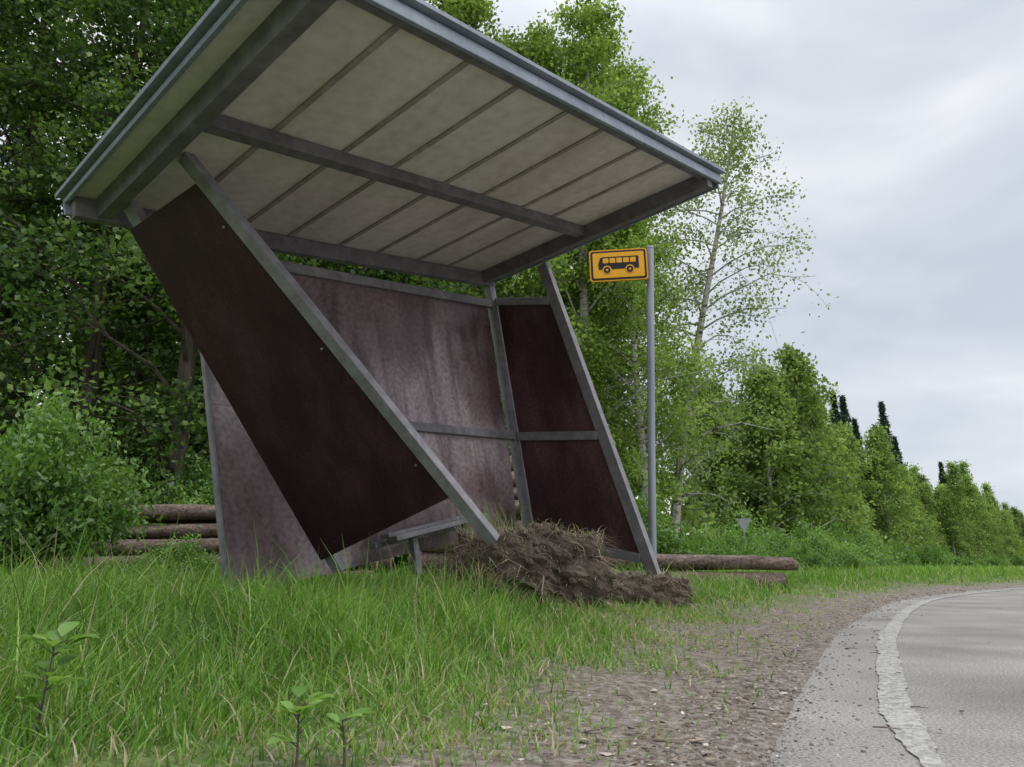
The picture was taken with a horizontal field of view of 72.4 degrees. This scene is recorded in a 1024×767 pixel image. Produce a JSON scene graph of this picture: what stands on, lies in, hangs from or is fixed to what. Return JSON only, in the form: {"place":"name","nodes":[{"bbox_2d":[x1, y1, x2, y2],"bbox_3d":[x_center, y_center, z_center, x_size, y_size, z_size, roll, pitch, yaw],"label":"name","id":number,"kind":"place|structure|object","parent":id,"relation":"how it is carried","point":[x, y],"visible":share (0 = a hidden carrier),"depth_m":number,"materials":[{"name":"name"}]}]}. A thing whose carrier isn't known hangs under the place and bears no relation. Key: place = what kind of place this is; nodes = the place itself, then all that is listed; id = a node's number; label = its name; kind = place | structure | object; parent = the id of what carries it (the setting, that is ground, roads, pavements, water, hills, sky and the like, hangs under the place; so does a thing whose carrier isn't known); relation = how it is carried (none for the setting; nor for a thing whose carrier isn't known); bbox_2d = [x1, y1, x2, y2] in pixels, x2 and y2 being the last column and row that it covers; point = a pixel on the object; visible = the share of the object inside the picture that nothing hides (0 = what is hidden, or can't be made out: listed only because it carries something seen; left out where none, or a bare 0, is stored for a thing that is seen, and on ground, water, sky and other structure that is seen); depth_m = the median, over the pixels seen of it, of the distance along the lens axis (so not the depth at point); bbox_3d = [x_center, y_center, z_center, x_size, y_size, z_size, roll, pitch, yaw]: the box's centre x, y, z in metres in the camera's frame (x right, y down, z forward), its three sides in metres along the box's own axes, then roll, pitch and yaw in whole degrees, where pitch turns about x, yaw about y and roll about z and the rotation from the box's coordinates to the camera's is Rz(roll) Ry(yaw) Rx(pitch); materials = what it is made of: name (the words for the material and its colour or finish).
{"place":"outdoors","nodes":[
{"label":"outdoors","id":0,"kind":"place"},
{"bbox_2d":[0,566,1023,766],"bbox_3d":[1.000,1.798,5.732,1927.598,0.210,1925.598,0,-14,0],"label":"ground","id":1,"kind":"structure","parent":0,"point":[630,682],"depth_m":1.97,"materials":[{"name":"soil"}]},
{"bbox_2d":[0,15,39,447],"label":"alder tree","id":2,"kind":"object","parent":1,"relation":"on","point":[22,415],"visible":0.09,"depth_m":13.14,"materials":[{"name":"green plant"}]},
{"bbox_2d":[16,621,99,741],"bbox_3d":[-0.848,0.550,1.289,0.127,0.201,0.125,-14,-20,43],"label":"sapling plant","id":3,"kind":"object","parent":1,"relation":"on","point":[63,629],"visible":0.98,"depth_m":1.31,"materials":[{"name":"green plant"}]},
{"bbox_2d":[0,0,156,448],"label":"alder tree","id":4,"kind":"object","parent":1,"relation":"on","point":[8,7],"visible":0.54,"depth_m":11.24,"materials":[{"name":"green plant"}]},
{"bbox_2d":[0,370,163,576],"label":"willow bush","id":5,"kind":"object","parent":1,"relation":"on","point":[38,489],"visible":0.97,"depth_m":5.70,"materials":[{"name":"green plant"}]},
{"bbox_2d":[0,0,163,466],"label":"alder tree","id":6,"kind":"object","parent":1,"relation":"on","point":[12,152],"visible":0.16,"depth_m":14.06,"materials":[{"name":"green plant"}]},
{"bbox_2d":[0,8,208,498],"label":"alder tree","id":7,"kind":"object","parent":1,"relation":"on","point":[140,375],"visible":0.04,"depth_m":13.64,"materials":[{"name":"green plant"}]},
{"bbox_2d":[0,0,214,504],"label":"alder tree","id":8,"kind":"object","parent":1,"relation":"on","point":[134,83],"visible":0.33,"depth_m":11.06,"materials":[{"name":"green plant"}]},
{"bbox_2d":[89,434,207,524],"bbox_3d":[-5.066,1.673,9.291,3.305,2.132,3.198,5,-15,-20],"label":"willow bush","id":9,"kind":"object","parent":1,"relation":"on","point":[143,475],"visible":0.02,"depth_m":9.31,"materials":[{"name":"green plant"}]},
{"bbox_2d":[0,0,314,504],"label":"alder tree","id":10,"kind":"object","parent":1,"relation":"on","point":[185,396],"visible":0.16,"depth_m":10.03,"materials":[{"name":"green plant"}]},
{"bbox_2d":[117,525,220,578],"bbox_3d":[-3.569,1.857,7.419,1.212,0.713,1.172,12,-19,-39],"label":"willow bush","id":11,"kind":"object","parent":1,"relation":"on","point":[189,549],"visible":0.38,"depth_m":7.27,"materials":[{"name":"green plant"}]},
{"bbox_2d":[141,441,214,523],"bbox_3d":[-3.942,1.741,9.554,2.623,1.962,2.433,6,-16,-21],"label":"willow bush","id":12,"kind":"object","parent":1,"relation":"on","point":[190,492],"visible":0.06,"depth_m":9.49,"materials":[{"name":"green plant"}]},
{"bbox_2d":[34,504,391,579],"bbox_3d":[-3.989,1.940,8.229,5.077,1.006,0.986,0,-15,-2],"label":"log pile","id":13,"kind":"object","parent":1,"relation":"on","point":[193,516],"visible":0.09,"depth_m":8.05,"materials":[{"name":"brown wood"}]},
{"bbox_2d":[267,686,334,766],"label":"sapling plant","id":14,"kind":"object","parent":1,"relation":"on","point":[298,691],"visible":1,"depth_m":1.26,"materials":[{"name":"green plant"}]},
{"bbox_2d":[157,258,452,484],"bbox_3d":[-4.255,-2.976,15.618,6.380,14.059,6.515,14,-20,-43],"label":"alder tree","id":15,"kind":"object","parent":1,"relation":"on","point":[196,448],"depth_m":13.93,"materials":[{"name":"green plant"}]},
{"bbox_2d":[146,255,506,464],"bbox_3d":[-3.308,-3.639,12.764,6.090,13.975,6.219,5,-15,-20],"label":"alder tree","id":16,"kind":"object","parent":1,"relation":"on","point":[315,262],"visible":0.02,"depth_m":12.27,"materials":[{"name":"green plant"}]},
{"bbox_2d":[322,708,375,766],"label":"sapling plant","id":17,"kind":"object","parent":1,"relation":"on","point":[343,719],"visible":1,"depth_m":1.28,"materials":[{"name":"green plant"}]},
{"bbox_2d":[0,51,724,549],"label":"background forest","id":18,"kind":"object","parent":1,"relation":"on","point":[686,513],"visible":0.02,"depth_m":19.71,"materials":[{"name":"green plant"}]},
{"bbox_2d":[55,0,724,594],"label":"bus shelter","id":19,"kind":"object","parent":1,"relation":"on","point":[219,164],"visible":0.88,"depth_m":4.30,"materials":[{"name":"brown wood"}]},
{"bbox_2d":[317,4,585,455],"bbox_3d":[-1.911,-2.663,13.573,5.800,12.534,5.923,7,-16,-24],"label":"alder tree","id":20,"kind":"object","parent":1,"relation":"on","point":[404,280],"visible":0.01,"depth_m":12.38,"materials":[{"name":"green plant"}]},
{"bbox_2d":[360,498,546,603],"bbox_3d":[-0.359,1.034,4.357,1.377,0.740,1.289,-9,-17,31],"label":"dry grass tuft","id":21,"kind":"object","parent":1,"relation":"on","point":[478,562],"visible":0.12,"depth_m":4.09,"materials":[{"name":"plant"}]},
{"bbox_2d":[350,0,587,445],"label":"birch tree","id":22,"kind":"object","parent":1,"relation":"on","point":[471,12],"visible":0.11,"depth_m":14.44,"materials":[{"name":"green plant"}]},
{"bbox_2d":[408,456,604,577],"bbox_3d":[0.156,1.623,8.305,2.790,1.653,1.048,0,-14,0],"label":"log pile","id":23,"kind":"object","parent":1,"relation":"on","point":[426,556],"visible":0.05,"depth_m":7.85,"materials":[{"name":"brown wood"}]},
{"bbox_2d":[128,475,891,572],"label":"undergrowth","id":24,"kind":"object","parent":1,"relation":"on","point":[802,550],"visible":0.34,"depth_m":17.40,"materials":[{"name":"green plant"}]},
{"bbox_2d":[0,504,1023,766],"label":"grass","id":25,"kind":"structure","parent":1,"relation":"on","point":[132,616],"depth_m":2.09,"materials":[{"name":"green plant"}]},
{"bbox_2d":[446,12,612,455],"bbox_3d":[-0.436,-2.328,14.899,5.246,12.587,5.383,-11,-18,36],"label":"birch tree","id":26,"kind":"object","parent":1,"relation":"on","point":[539,35],"visible":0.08,"depth_m":15.40,"materials":[{"name":"green plant"}]},
{"bbox_2d":[419,518,640,606],"bbox_3d":[0.057,1.282,4.362,1.585,0.892,1.302,2,-15,-8],"label":"turf mound","id":27,"kind":"object","parent":1,"relation":"on","point":[558,559],"visible":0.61,"depth_m":4.14,"materials":[{"name":"soil"}]},
{"bbox_2d":[539,67,692,471],"bbox_3d":[1.570,-1.846,17.318,5.353,12.844,5.493,4,-15,-16],"label":"birch tree","id":28,"kind":"object","parent":1,"relation":"on","point":[623,307],"visible":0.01,"depth_m":16.59,"materials":[{"name":"green plant"}]},
{"bbox_2d":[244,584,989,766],"bbox_3d":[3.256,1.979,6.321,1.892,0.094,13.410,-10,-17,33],"label":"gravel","id":29,"kind":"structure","parent":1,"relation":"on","point":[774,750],"depth_m":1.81,"materials":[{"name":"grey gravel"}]},
{"bbox_2d":[589,245,656,559],"bbox_3d":[1.104,0.301,6.609,0.661,3.489,0.132,0,-14,0],"label":"bus stop sign","id":30,"kind":"object","parent":1,"relation":"on","point":[631,264],"visible":0.99,"depth_m":6.91,"materials":[{"name":"grey metal"}]},
{"bbox_2d":[482,0,783,501],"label":"birch tree","id":31,"kind":"object","parent":1,"relation":"on","point":[586,57],"visible":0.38,"depth_m":14.31,"materials":[{"name":"green plant"}]},
{"bbox_2d":[542,49,751,520],"bbox_3d":[2.433,-2.069,15.485,5.325,12.407,5.613,11,-18,-37],"label":"birch tree","id":32,"kind":"object","parent":1,"relation":"on","point":[653,111],"visible":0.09,"depth_m":15.21,"materials":[{"name":"green plant"}]},
{"bbox_2d":[605,566,708,608],"bbox_3d":[0.827,1.647,5.171,1.605,0.580,0.977,8,-16,-28],"label":"turf mound","id":33,"kind":"object","parent":1,"relation":"on","point":[666,587],"visible":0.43,"depth_m":5.10,"materials":[{"name":"soil"}]},
{"bbox_2d":[569,215,749,529],"bbox_3d":[2.638,-0.681,13.721,3.779,8.805,3.984,-11,-18,37],"label":"birch tree","id":34,"kind":"object","parent":1,"relation":"on","point":[632,292],"visible":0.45,"depth_m":13.12,"materials":[{"name":"green plant"}]},
{"bbox_2d":[340,584,1012,766],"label":"leaf litter","id":35,"kind":"object","parent":1,"relation":"on","point":[633,763],"visible":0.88,"depth_m":1.73,"materials":[{"name":"brown plant"}]},
{"bbox_2d":[604,554,798,589],"bbox_3d":[1.846,2.307,8.562,3.332,0.439,0.740,0,-15,-1],"label":"log pile","id":36,"kind":"object","parent":1,"relation":"on","point":[730,562],"visible":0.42,"depth_m":8.34,"materials":[{"name":"brown wood"}]},
{"bbox_2d":[608,96,838,549],"bbox_3d":[3.909,-1.335,15.534,5.269,10.972,5.446,10,-18,-35],"label":"birch tree","id":37,"kind":"object","parent":1,"relation":"on","point":[732,150],"visible":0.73,"depth_m":15.13,"materials":[{"name":"green plant"}]},
{"bbox_2d":[736,519,750,549],"bbox_3d":[9.100,6.422,27.250,0.600,2.270,0.080,0,-14,0],"label":"yield sign","id":38,"kind":"object","parent":1,"relation":"on","point":[743,525],"visible":0.49,"depth_m":27.44,"materials":[{"name":"grey metal"}]},
{"bbox_2d":[658,342,1023,566],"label":"distant tree row","id":39,"kind":"object","parent":1,"relation":"on","point":[816,467],"visible":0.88,"depth_m":37.86,"materials":[{"name":"green plant"}]},
{"bbox_2d":[0,0,1023,534],"label":"sky","id":40,"kind":"structure","parent":0,"point":[901,122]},
{"bbox_2d":[767,587,1023,766],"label":"road","id":41,"kind":"structure","parent":0,"point":[965,653],"depth_m":2.19,"materials":[{"name":"grey asphalt"}]},
{"bbox_2d":[875,588,1023,766],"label":"road edge line","id":42,"kind":"object","parent":41,"relation":"on","point":[913,735],"visible":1,"depth_m":2.03,"materials":[{"name":"white paint"}]}
]}

